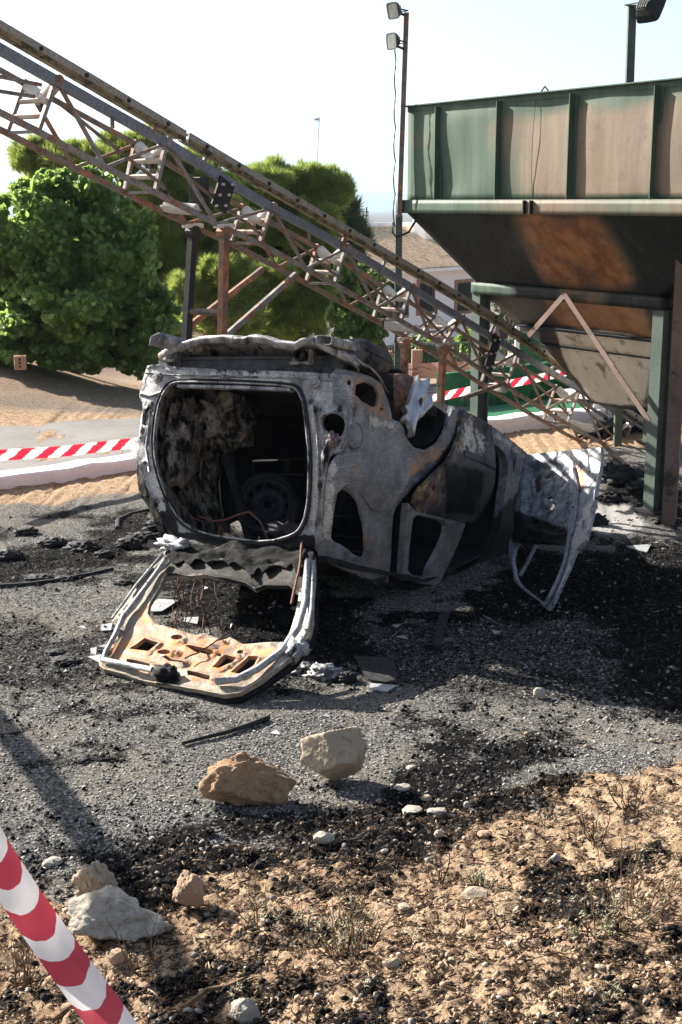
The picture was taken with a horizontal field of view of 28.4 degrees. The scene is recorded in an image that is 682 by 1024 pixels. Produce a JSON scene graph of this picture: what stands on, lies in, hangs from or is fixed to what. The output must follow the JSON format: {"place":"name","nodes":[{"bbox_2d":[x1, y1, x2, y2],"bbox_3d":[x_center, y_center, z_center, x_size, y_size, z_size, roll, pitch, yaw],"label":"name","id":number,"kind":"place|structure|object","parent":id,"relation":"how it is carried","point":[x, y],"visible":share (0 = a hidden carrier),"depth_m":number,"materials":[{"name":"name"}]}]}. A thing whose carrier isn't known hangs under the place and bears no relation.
{"place":"outdoors","nodes":[
{"label":"outdoors","id":0,"kind":"place"},
{"bbox_2d":[8,190,406,210],"bbox_3d":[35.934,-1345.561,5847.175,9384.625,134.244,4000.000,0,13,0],"label":"hills","id":1,"kind":"structure","parent":0,"point":[380,200],"depth_m":4682.59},
{"bbox_2d":[0,370,565,460],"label":"barrier tape","id":2,"kind":"object","parent":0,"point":[58,451],"visible":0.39,"depth_m":13.28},
{"bbox_2d":[0,383,592,470],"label":"road","id":3,"kind":"structure","parent":0,"point":[80,431],"depth_m":16.19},
{"bbox_2d":[0,211,681,1023],"bbox_3d":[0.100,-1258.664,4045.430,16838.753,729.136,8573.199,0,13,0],"label":"ground","id":4,"kind":"structure","parent":0,"point":[34,395],"depth_m":7.16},
{"bbox_2d":[0,548,24,560],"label":"burnt lump","id":5,"kind":"object","parent":4,"relation":"on","point":[6,554],"visible":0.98,"depth_m":10.66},
{"bbox_2d":[2,932,35,988],"bbox_3d":[-1.052,1.500,4.587,0.119,0.260,0.166,7,15,29],"label":"dry shrub","id":6,"kind":"object","parent":4,"relation":"on","point":[23,963],"visible":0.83,"depth_m":4.56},
{"bbox_2d":[13,354,26,369],"bbox_3d":[-4.640,-2.164,19.510,0.165,0.200,0.217,-4,13,-16],"label":"brick","id":7,"kind":"object","parent":4,"relation":"on","point":[19,362],"visible":1,"depth_m":19.41,"materials":[{"name":"brick"}]},
{"bbox_2d":[12,526,39,535],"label":"burnt lump","id":8,"kind":"object","parent":4,"relation":"on","point":[20,531],"visible":1,"depth_m":11.43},
{"bbox_2d":[24,573,53,581],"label":"burnt lump","id":9,"kind":"object","parent":4,"relation":"on","point":[37,577],"visible":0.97,"depth_m":10.07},
{"bbox_2d":[35,536,67,547],"bbox_3d":[-2.387,0.248,11.123,0.277,0.086,0.238,0,13,0],"label":"burnt lump","id":10,"kind":"object","parent":4,"relation":"on","point":[48,541],"visible":1,"depth_m":11.07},
{"bbox_2d":[42,856,62,867],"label":"stone","id":11,"kind":"object","parent":4,"relation":"on","point":[50,862],"visible":0.99,"depth_m":5.65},
{"bbox_2d":[44,648,65,655],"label":"burnt lump","id":12,"kind":"object","parent":4,"relation":"on","point":[56,651],"visible":1,"depth_m":8.44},
{"bbox_2d":[0,567,113,587],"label":"tar seam","id":13,"kind":"object","parent":4,"relation":"on","point":[20,584],"visible":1,"depth_m":10.00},
{"bbox_2d":[49,1004,71,1022],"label":"stick","id":14,"kind":"object","parent":4,"relation":"on","point":[54,1018],"visible":0.29,"depth_m":4.31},
{"bbox_2d":[55,574,74,581],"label":"burnt lump","id":15,"kind":"object","parent":4,"relation":"on","point":[66,577],"visible":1,"depth_m":10.08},
{"bbox_2d":[50,655,81,665],"bbox_3d":[-1.688,0.914,8.279,0.200,0.043,0.172,0,13,0],"label":"burnt lump","id":16,"kind":"object","parent":4,"relation":"on","point":[61,660],"visible":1,"depth_m":8.25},
{"bbox_2d":[0,826,136,1023],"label":"barrier tape","id":17,"kind":"object","parent":4,"relation":"on","point":[88,992],"visible":1,"depth_m":1.78,"materials":[{"name":"plastic"}]},
{"bbox_2d":[0,453,137,488],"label":"kerb wall","id":18,"kind":"structure","parent":4,"relation":"on","point":[64,472],"depth_m":13.73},
{"bbox_2d":[62,541,100,552],"bbox_3d":[-2.119,0.286,11.003,0.321,0.106,0.264,0,13,0],"label":"burnt lump","id":19,"kind":"object","parent":4,"relation":"on","point":[80,546],"visible":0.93,"depth_m":10.95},
{"bbox_2d":[0,162,181,380],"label":"fig tree","id":20,"kind":"object","parent":4,"relation":"on","point":[72,262],"visible":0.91,"depth_m":19.68,"materials":[{"name":"green plant"}]},
{"bbox_2d":[71,860,117,896],"bbox_3d":[-0.965,1.453,5.270,0.179,0.185,0.115,0,13,0],"label":"boulder","id":21,"kind":"object","parent":4,"relation":"on","point":[96,870],"visible":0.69,"depth_m":5.25,"materials":[{"name":"stone"}]},
{"bbox_2d":[88,654,100,662],"bbox_3d":[-1.500,0.902,8.286,0.084,0.016,0.112,-5,14,-22],"label":"sheet fragment","id":22,"kind":"object","parent":4,"relation":"on","point":[96,658],"visible":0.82,"depth_m":8.30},
{"bbox_2d":[79,757,116,764],"bbox_3d":[-1.227,1.244,6.796,0.188,0.024,0.062,-4,13,-15],"label":"bent strip","id":23,"kind":"object","parent":4,"relation":"on","point":[83,761],"visible":1,"depth_m":6.78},
{"bbox_2d":[92,550,115,557],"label":"burnt lump","id":24,"kind":"object","parent":4,"relation":"on","point":[105,553],"visible":0.99,"depth_m":10.70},
{"bbox_2d":[101,623,112,630],"bbox_3d":[-1.549,0.763,8.920,0.073,0.016,0.142,-2,13,-7],"label":"sheet fragment","id":25,"kind":"object","parent":4,"relation":"on","point":[108,627],"visible":1,"depth_m":8.92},
{"bbox_2d":[65,885,164,941],"bbox_3d":[-0.819,1.477,4.912,0.359,0.200,0.248,0,13,0],"label":"boulder","id":26,"kind":"object","parent":4,"relation":"on","point":[89,914],"visible":0.99,"depth_m":4.86,"materials":[{"name":"stone"}]},
{"bbox_2d":[107,948,127,964],"bbox_3d":[-0.773,1.541,4.672,0.071,0.059,0.068,0,13,0],"label":"stone","id":27,"kind":"object","parent":4,"relation":"on","point":[115,956],"visible":0.98,"depth_m":4.65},
{"bbox_2d":[110,578,131,585],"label":"burnt lump","id":28,"kind":"object","parent":4,"relation":"on","point":[120,581],"visible":1,"depth_m":9.96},
{"bbox_2d":[114,536,144,549],"bbox_3d":[-1.727,0.264,11.042,0.249,0.119,0.204,0,13,0],"label":"burnt lump","id":29,"kind":"object","parent":4,"relation":"on","point":[131,543],"visible":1,"depth_m":11.00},
{"bbox_2d":[115,508,149,528],"bbox_3d":[-1.863,0.043,12.078,0.214,0.043,0.867,5,14,21],"label":"tar seam","id":30,"kind":"object","parent":4,"relation":"on","point":[117,523],"visible":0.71,"depth_m":12.06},
{"bbox_2d":[106,909,161,975],"bbox_3d":[-0.683,1.488,4.618,0.174,0.215,0.177,-9,16,-34],"label":"dry shrub","id":31,"kind":"object","parent":4,"relation":"on","point":[132,967],"visible":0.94,"depth_m":4.63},
{"bbox_2d":[3,122,270,338],"bbox_3d":[-3.932,-4.891,26.508,5.182,5.416,2.443,0,13,0],"label":"pine tree","id":32,"kind":"object","parent":4,"relation":"on","point":[171,244],"visible":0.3,"depth_m":25.74,"materials":[{"name":"green plant"}]},
{"bbox_2d":[126,531,161,540],"bbox_3d":[-1.665,0.213,11.319,0.338,0.100,0.268,0,13,0],"label":"burnt lump","id":33,"kind":"object","parent":4,"relation":"on","point":[146,535],"visible":0.64,"depth_m":11.28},
{"bbox_2d":[118,277,182,358],"bbox_3d":[-2.927,-2.523,20.369,1.143,2.041,1.264,0,13,0],"label":"fig bush","id":34,"kind":"object","parent":4,"relation":"on","point":[147,328],"visible":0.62,"depth_m":20.03,"materials":[{"name":"green plant"}]},
{"bbox_2d":[142,519,158,531],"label":"burnt lump","id":35,"kind":"object","parent":4,"relation":"on","point":[150,525],"visible":0.45,"depth_m":11.58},
{"bbox_2d":[150,599,178,611],"bbox_3d":[-1.258,0.649,9.373,0.156,0.016,0.312,4,13,16],"label":"sheet fragment","id":36,"kind":"object","parent":4,"relation":"on","point":[159,605],"visible":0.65,"depth_m":9.37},
{"bbox_2d":[163,921,172,932],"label":"stone","id":37,"kind":"object","parent":4,"relation":"on","point":[168,927],"visible":0.64,"depth_m":4.98,"materials":[{"name":"stone"}]},
{"bbox_2d":[172,870,203,906],"bbox_3d":[-0.582,1.439,5.132,0.125,0.162,0.112,0,13,0],"label":"rock","id":38,"kind":"object","parent":4,"relation":"on","point":[188,890],"visible":1,"depth_m":5.09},
{"bbox_2d":[184,617,198,624],"bbox_3d":[-1.009,0.729,9.060,0.100,0.016,0.129,0,13,0],"label":"sheet fragment","id":39,"kind":"object","parent":4,"relation":"on","point":[193,620],"visible":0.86,"depth_m":9.06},
{"bbox_2d":[193,927,215,950],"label":"dry shrub","id":40,"kind":"object","parent":4,"relation":"on","point":[210,939],"visible":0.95,"depth_m":4.74,"materials":[{"name":"beige plant"}]},
{"bbox_2d":[185,977,243,1006],"bbox_3d":[-0.408,1.547,4.357,0.213,0.034,0.038,-8,15,-32],"label":"stick","id":41,"kind":"object","parent":4,"relation":"on","point":[195,998],"visible":1,"depth_m":4.35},
{"bbox_2d":[181,715,270,744],"bbox_3d":[-0.599,1.159,7.144,0.567,0.031,0.048,-11,17,-39],"label":"bent strip","id":42,"kind":"object","parent":4,"relation":"on","point":[247,725],"visible":1,"depth_m":7.13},
{"bbox_2d":[165,251,300,333],"bbox_3d":[-1.914,-3.266,23.780,2.514,2.685,1.431,3,13,12],"label":"pine bush","id":43,"kind":"object","parent":4,"relation":"on","point":[245,300],"visible":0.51,"depth_m":23.41,"materials":[{"name":"green plant"}]},
{"bbox_2d":[227,980,243,999],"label":"dry shrub","id":44,"kind":"object","parent":4,"relation":"on","point":[240,987],"visible":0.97,"depth_m":4.30,"materials":[{"name":"beige plant"}]},
{"bbox_2d":[229,997,262,1023],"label":"rock","id":45,"kind":"object","parent":4,"relation":"on","point":[244,1011],"visible":0.98,"depth_m":4.15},
{"bbox_2d":[198,751,296,805],"bbox_3d":[-0.433,1.242,6.261,0.457,0.264,0.154,0,13,0],"label":"boulder","id":46,"kind":"object","parent":4,"relation":"on","point":[241,778],"visible":1,"depth_m":6.22,"materials":[{"name":"stone"}]},
{"bbox_2d":[236,876,285,928],"bbox_3d":[-0.309,1.439,4.962,0.149,0.206,0.222,-6,14,-23],"label":"dry shrub","id":47,"kind":"object","parent":4,"relation":"on","point":[265,904],"visible":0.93,"depth_m":4.97,"materials":[{"name":"brown plant"}]},
{"bbox_2d":[224,151,359,341],"bbox_3d":[-1.308,-5.043,28.708,3.527,5.164,2.445,0,13,0],"label":"pine tree","id":48,"kind":"object","parent":4,"relation":"on","point":[298,308],"visible":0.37,"depth_m":27.95,"materials":[{"name":"green plant"}]},
{"bbox_2d":[289,661,310,676],"bbox_3d":[-0.249,0.945,8.093,0.222,0.089,0.173,0,13,0],"label":"burnt lump","id":49,"kind":"object","parent":4,"relation":"on","point":[302,668],"visible":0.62,"depth_m":8.04,"materials":[{"name":"grey wood"}]},
{"bbox_2d":[290,905,314,929],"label":"dry shrub","id":50,"kind":"object","parent":4,"relation":"on","point":[308,922],"visible":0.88,"depth_m":4.88,"materials":[{"name":"beige plant"}]},
{"bbox_2d":[0,20,643,535],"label":"conveyor","id":51,"kind":"object","parent":4,"relation":"on","point":[252,220],"visible":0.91,"depth_m":10.35,"materials":[{"name":"brown metal"}]},
{"bbox_2d":[302,662,344,681],"bbox_3d":[-0.096,0.959,8.012,0.225,0.122,0.195,9,16,34],"label":"burnt lump","id":52,"kind":"object","parent":4,"relation":"on","point":[326,671],"visible":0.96,"depth_m":7.96,"materials":[{"name":"grey wood"}]},
{"bbox_2d":[313,831,334,843],"bbox_3d":[-0.072,1.387,5.732,0.091,0.062,0.057,0,13,0],"label":"rock","id":53,"kind":"object","parent":4,"relation":"on","point":[322,837],"visible":1,"depth_m":5.72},
{"bbox_2d":[300,726,367,780],"bbox_3d":[-0.040,1.170,6.467,0.279,0.294,0.250,7,15,29],"label":"boulder","id":54,"kind":"object","parent":4,"relation":"on","point":[335,755],"visible":1,"depth_m":6.40,"materials":[{"name":"stone"}]},
{"bbox_2d":[0,510,681,1023],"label":"cinders","id":55,"kind":"object","parent":4,"relation":"on","point":[46,996],"visible":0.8,"depth_m":6.02,"materials":[{"name":"gravel"}]},
{"bbox_2d":[0,709,681,1023],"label":"soil clods","id":56,"kind":"object","parent":4,"relation":"on","point":[464,958],"visible":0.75,"depth_m":4.64,"materials":[{"name":"soil"}]},
{"bbox_2d":[0,731,681,1023],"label":"burnt litter","id":57,"kind":"object","parent":4,"relation":"on","point":[486,959],"visible":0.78,"depth_m":4.71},
{"bbox_2d":[337,671,356,684],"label":"burnt lump","id":58,"kind":"object","parent":4,"relation":"on","point":[348,677],"visible":0.98,"depth_m":7.91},
{"bbox_2d":[306,880,395,965],"bbox_3d":[0.026,1.412,4.600,0.279,0.244,0.322,10,16,38],"label":"dry shrub","id":59,"kind":"object","parent":4,"relation":"on","point":[351,938],"visible":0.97,"depth_m":4.61,"materials":[{"name":"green plant"}]},
{"bbox_2d":[99,332,603,704],"bbox_3d":[0.309,-0.320,9.698,2.953,2.091,5.075,8,15,32],"label":"burnt car","id":60,"kind":"object","parent":4,"relation":"on","point":[303,461],"visible":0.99,"depth_m":9.26,"materials":[{"name":"grey metal"}]},
{"bbox_2d":[334,187,379,264],"bbox_3d":[0.100,-5.528,32.719,1.776,4.813,1.456,0,13,0],"label":"dark pine","id":61,"kind":"object","parent":4,"relation":"on","point":[354,217],"visible":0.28,"depth_m":32.32,"materials":[{"name":"green plant"}]},
{"bbox_2d":[324,255,394,367],"bbox_3d":[0.415,-3.532,25.689,1.606,2.793,1.216,-9,16,-35],"label":"pepper tree","id":62,"kind":"object","parent":4,"relation":"on","point":[348,323],"visible":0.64,"depth_m":25.30,"materials":[{"name":"green plant"}]},
{"bbox_2d":[360,949,386,959],"bbox_3d":[0.119,1.488,4.516,0.025,0.050,0.160,-10,16,-36],"label":"stick","id":63,"kind":"object","parent":4,"relation":"on","point":[374,952],"visible":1,"depth_m":4.53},
{"bbox_2d":[355,656,397,683],"bbox_3d":[0.207,0.941,8.073,0.248,0.016,0.473,0,13,0],"label":"sheet fragment","id":64,"kind":"object","parent":4,"relation":"on","point":[379,669],"visible":1,"depth_m":8.08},
{"bbox_2d":[370,683,396,691],"bbox_3d":[0.231,1.013,7.790,0.163,0.016,0.092,4,14,18],"label":"sheet fragment","id":65,"kind":"object","parent":4,"relation":"on","point":[382,687],"visible":1,"depth_m":7.79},
{"bbox_2d":[382,958,400,967],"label":"stone","id":66,"kind":"object","parent":4,"relation":"on","point":[391,962],"visible":1,"depth_m":4.42,"materials":[{"name":"stone"}]},
{"bbox_2d":[394,783,410,791],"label":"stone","id":67,"kind":"object","parent":4,"relation":"on","point":[403,787],"visible":1,"depth_m":6.39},
{"bbox_2d":[398,903,410,910],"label":"stone","id":68,"kind":"object","parent":4,"relation":"on","point":[403,906],"visible":1,"depth_m":4.96,"materials":[{"name":"stone"}]},
{"bbox_2d":[302,219,513,360],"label":"white house","id":69,"kind":"structure","parent":4,"relation":"on","point":[423,249],"depth_m":60.28,"materials":[{"name":"paint"}]},
{"bbox_2d":[416,280,434,315],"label":"window","id":70,"kind":"structure","parent":69,"relation":"in","point":[419,284],"depth_m":59.03,"materials":[{"name":"glass"}]},
{"bbox_2d":[454,279,473,313],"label":"window","id":71,"kind":"structure","parent":69,"relation":"in","point":[463,286],"depth_m":61.19,"materials":[{"name":"glass"}]},
{"bbox_2d":[397,925,418,942],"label":"dry shrub","id":72,"kind":"object","parent":4,"relation":"on","point":[413,933],"visible":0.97,"depth_m":4.70,"materials":[{"name":"beige plant"}]},
{"bbox_2d":[402,805,422,813],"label":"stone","id":73,"kind":"object","parent":4,"relation":"on","point":[410,809],"visible":0.93,"depth_m":6.13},
{"bbox_2d":[408,334,456,362],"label":"garden shrub","id":74,"kind":"object","parent":4,"relation":"on","point":[414,336],"visible":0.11,"depth_m":41.69,"materials":[{"name":"green plant"}]},
{"bbox_2d":[427,807,446,814],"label":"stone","id":75,"kind":"object","parent":4,"relation":"on","point":[436,811],"visible":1,"depth_m":6.07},
{"bbox_2d":[425,852,450,883],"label":"dry shrub","id":76,"kind":"object","parent":4,"relation":"on","point":[441,870],"visible":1,"depth_m":5.22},
{"bbox_2d":[434,830,444,837],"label":"stone","id":77,"kind":"object","parent":4,"relation":"on","point":[439,833],"visible":1,"depth_m":5.74,"materials":[{"name":"stone"}]},
{"bbox_2d":[433,609,449,646],"bbox_3d":[0.655,0.761,8.903,0.070,0.022,0.765,2,13,9],"label":"sheet fragment","id":78,"kind":"object","parent":4,"relation":"on","point":[443,616],"visible":1,"depth_m":8.88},
{"bbox_2d":[387,339,514,378],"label":"garden wall","id":79,"kind":"structure","parent":4,"relation":"on","point":[416,357],"depth_m":38.85,"materials":[{"name":"brick"}]},
{"bbox_2d":[461,886,486,900],"bbox_3d":[0.500,1.435,5.079,0.102,0.048,0.078,0,13,0],"label":"stone","id":80,"kind":"object","parent":4,"relation":"on","point":[472,892],"visible":0.93,"depth_m":5.06,"materials":[{"name":"stone"}]},
{"bbox_2d":[454,327,504,354],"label":"flowering bush","id":81,"kind":"object","parent":4,"relation":"on","point":[460,338],"visible":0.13,"depth_m":43.76,"materials":[{"name":"green plant"}]},
{"bbox_2d":[466,863,496,887],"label":"dry shrub","id":82,"kind":"object","parent":4,"relation":"on","point":[478,884],"visible":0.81,"depth_m":5.17,"materials":[{"name":"beige plant"}]},
{"bbox_2d":[477,830,491,837],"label":"stone","id":83,"kind":"object","parent":4,"relation":"on","point":[484,833],"visible":1,"depth_m":5.70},
{"bbox_2d":[489,902,504,930],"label":"dry shrub","id":84,"kind":"object","parent":4,"relation":"on","point":[494,917],"visible":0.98,"depth_m":4.70,"materials":[{"name":"beige plant"}]},
{"bbox_2d":[497,988,511,997],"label":"stone","id":85,"kind":"object","parent":4,"relation":"on","point":[504,992],"visible":1,"depth_m":4.18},
{"bbox_2d":[491,301,524,352],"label":"olive tree","id":86,"kind":"object","parent":4,"relation":"on","point":[498,311],"visible":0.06,"depth_m":47.27,"materials":[{"name":"green plant"}]},
{"bbox_2d":[436,362,590,416],"bbox_3d":[2.596,-1.633,18.462,2.629,0.550,2.035,-7,15,-27],"label":"barrier","id":87,"kind":"object","parent":4,"relation":"on","point":[458,380],"visible":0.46,"depth_m":18.72,"materials":[{"name":"paint"}]},
{"bbox_2d":[515,326,546,363],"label":"green gate","id":88,"kind":"structure","parent":4,"relation":"on","point":[526,350],"depth_m":32.91,"materials":[{"name":"metal"}]},
{"bbox_2d":[394,77,681,525],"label":"hopper","id":89,"kind":"object","parent":4,"relation":"on","point":[551,220],"visible":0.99,"depth_m":12.31,"materials":[{"name":"paint"}]},
{"bbox_2d":[392,12,416,237],"bbox_3d":[0.668,-3.926,13.776,0.292,2.214,0.087,-4,14,-19],"label":"lamp mast","id":90,"kind":"object","parent":89,"relation":"attached to","point":[404,48],"visible":0.99,"depth_m":13.73,"materials":[{"name":"orange metal"}]},
{"bbox_2d":[386,32,406,49],"bbox_3d":[0.551,-4.711,13.516,0.133,0.162,0.198,-8,15,-31],"label":"floodlight","id":91,"kind":"object","parent":90,"relation":"attached to","point":[393,40],"visible":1,"depth_m":13.48,"materials":[{"name":"grey glass"}]},
{"bbox_2d":[386,2,407,19],"bbox_3d":[0.555,-4.991,13.449,0.144,0.159,0.198,-9,16,-35],"label":"floodlight","id":92,"kind":"object","parent":90,"relation":"attached to","point":[394,9],"visible":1,"depth_m":13.41,"materials":[{"name":"grey glass"}]},
{"bbox_2d":[533,687,545,697],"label":"rock","id":93,"kind":"object","parent":4,"relation":"on","point":[538,692],"visible":1,"depth_m":7.62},
{"bbox_2d":[488,407,611,432],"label":"kerb wall","id":94,"kind":"structure","parent":4,"relation":"on","point":[512,422],"depth_m":16.68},
{"bbox_2d":[548,853,560,863],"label":"stone","id":95,"kind":"object","parent":4,"relation":"on","point":[555,857],"visible":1,"depth_m":5.37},
{"bbox_2d":[563,913,586,941],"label":"dry shrub","id":96,"kind":"object","parent":4,"relation":"on","point":[573,930],"visible":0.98,"depth_m":4.59,"materials":[{"name":"beige plant"}]},
{"bbox_2d":[575,805,609,845],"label":"dry shrub","id":97,"kind":"object","parent":4,"relation":"on","point":[583,824],"visible":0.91,"depth_m":5.55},
{"bbox_2d":[570,878,624,940],"bbox_3d":[0.868,1.369,4.568,0.197,0.187,0.214,5,14,21],"label":"dry shrub","id":98,"kind":"object","parent":4,"relation":"on","point":[607,925],"visible":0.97,"depth_m":4.58,"materials":[{"name":"brown plant"}]},
{"bbox_2d":[593,513,609,526],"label":"burnt lump","id":99,"kind":"object","parent":4,"relation":"on","point":[599,520],"visible":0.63,"depth_m":11.75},
{"bbox_2d":[603,460,615,470],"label":"burnt lump","id":100,"kind":"object","parent":4,"relation":"on","point":[606,464],"visible":0.17,"depth_m":13.97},
{"bbox_2d":[598,981,622,1001],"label":"dry shrub","id":101,"kind":"object","parent":4,"relation":"on","point":[609,994],"visible":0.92,"depth_m":4.11,"materials":[{"name":"beige plant"}]},
{"bbox_2d":[598,491,623,502],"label":"burnt lump","id":102,"kind":"object","parent":4,"relation":"on","point":[608,496],"visible":0.94,"depth_m":12.73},
{"bbox_2d":[601,462,644,485],"bbox_3d":[2.838,-0.347,13.569,0.490,0.305,0.428,-9,16,-35],"label":"burnt lump","id":103,"kind":"object","parent":4,"relation":"on","point":[623,474],"visible":0.75,"depth_m":13.46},
{"bbox_2d":[613,5,636,446],"bbox_3d":[3.167,-3.112,15.086,0.146,4.823,0.085,0,13,0],"label":"lamp mast","id":104,"kind":"object","parent":4,"relation":"on","point":[629,77],"visible":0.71,"depth_m":14.65,"materials":[{"name":"metal"}]},
{"bbox_2d":[624,0,665,23],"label":"floodlight","id":105,"kind":"object","parent":104,"relation":"attached to","point":[647,11],"visible":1,"depth_m":14.31,"materials":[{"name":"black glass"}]},
{"bbox_2d":[602,765,651,813],"bbox_3d":[1.251,1.233,5.949,0.201,0.178,0.225,0,13,0],"label":"dry shrub","id":106,"kind":"object","parent":4,"relation":"on","point":[635,807],"visible":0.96,"depth_m":5.95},
{"bbox_2d":[580,825,681,930],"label":"dry shrub","id":107,"kind":"object","parent":4,"relation":"on","point":[632,892],"visible":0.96,"depth_m":4.74,"materials":[{"name":"beige plant"}]},
{"bbox_2d":[624,478,643,493],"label":"burnt lump","id":108,"kind":"object","parent":4,"relation":"on","point":[637,486],"visible":0.35,"depth_m":13.12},
{"bbox_2d":[627,544,650,552],"bbox_3d":[2.426,0.295,10.977,0.238,0.016,0.215,0,13,0],"label":"sheet fragment","id":109,"kind":"object","parent":4,"relation":"on","point":[645,548],"visible":1,"depth_m":10.99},
{"bbox_2d":[640,801,664,816],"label":"dry shrub","id":110,"kind":"object","parent":4,"relation":"on","point":[654,808],"visible":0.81,"depth_m":5.83,"materials":[{"name":"beige plant"}]},
{"bbox_2d":[648,876,671,895],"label":"dry shrub","id":111,"kind":"object","parent":4,"relation":"on","point":[652,882],"visible":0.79,"depth_m":4.89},
{"bbox_2d":[648,515,681,524],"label":"burnt lump","id":112,"kind":"object","parent":4,"relation":"on","point":[656,519],"visible":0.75,"depth_m":11.85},
{"bbox_2d":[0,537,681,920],"bbox_3d":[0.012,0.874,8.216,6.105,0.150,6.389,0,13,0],"label":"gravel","id":113,"kind":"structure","parent":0,"point":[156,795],"depth_m":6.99,"materials":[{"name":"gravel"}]},
{"bbox_2d":[0,0,681,193],"label":"sky","id":114,"kind":"structure","parent":0,"point":[249,79],"materials":[{"name":"white"}]},
{"bbox_2d":[564,388,601,406],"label":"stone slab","id":115,"kind":"structure","parent":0,"point":[568,390],"depth_m":17.64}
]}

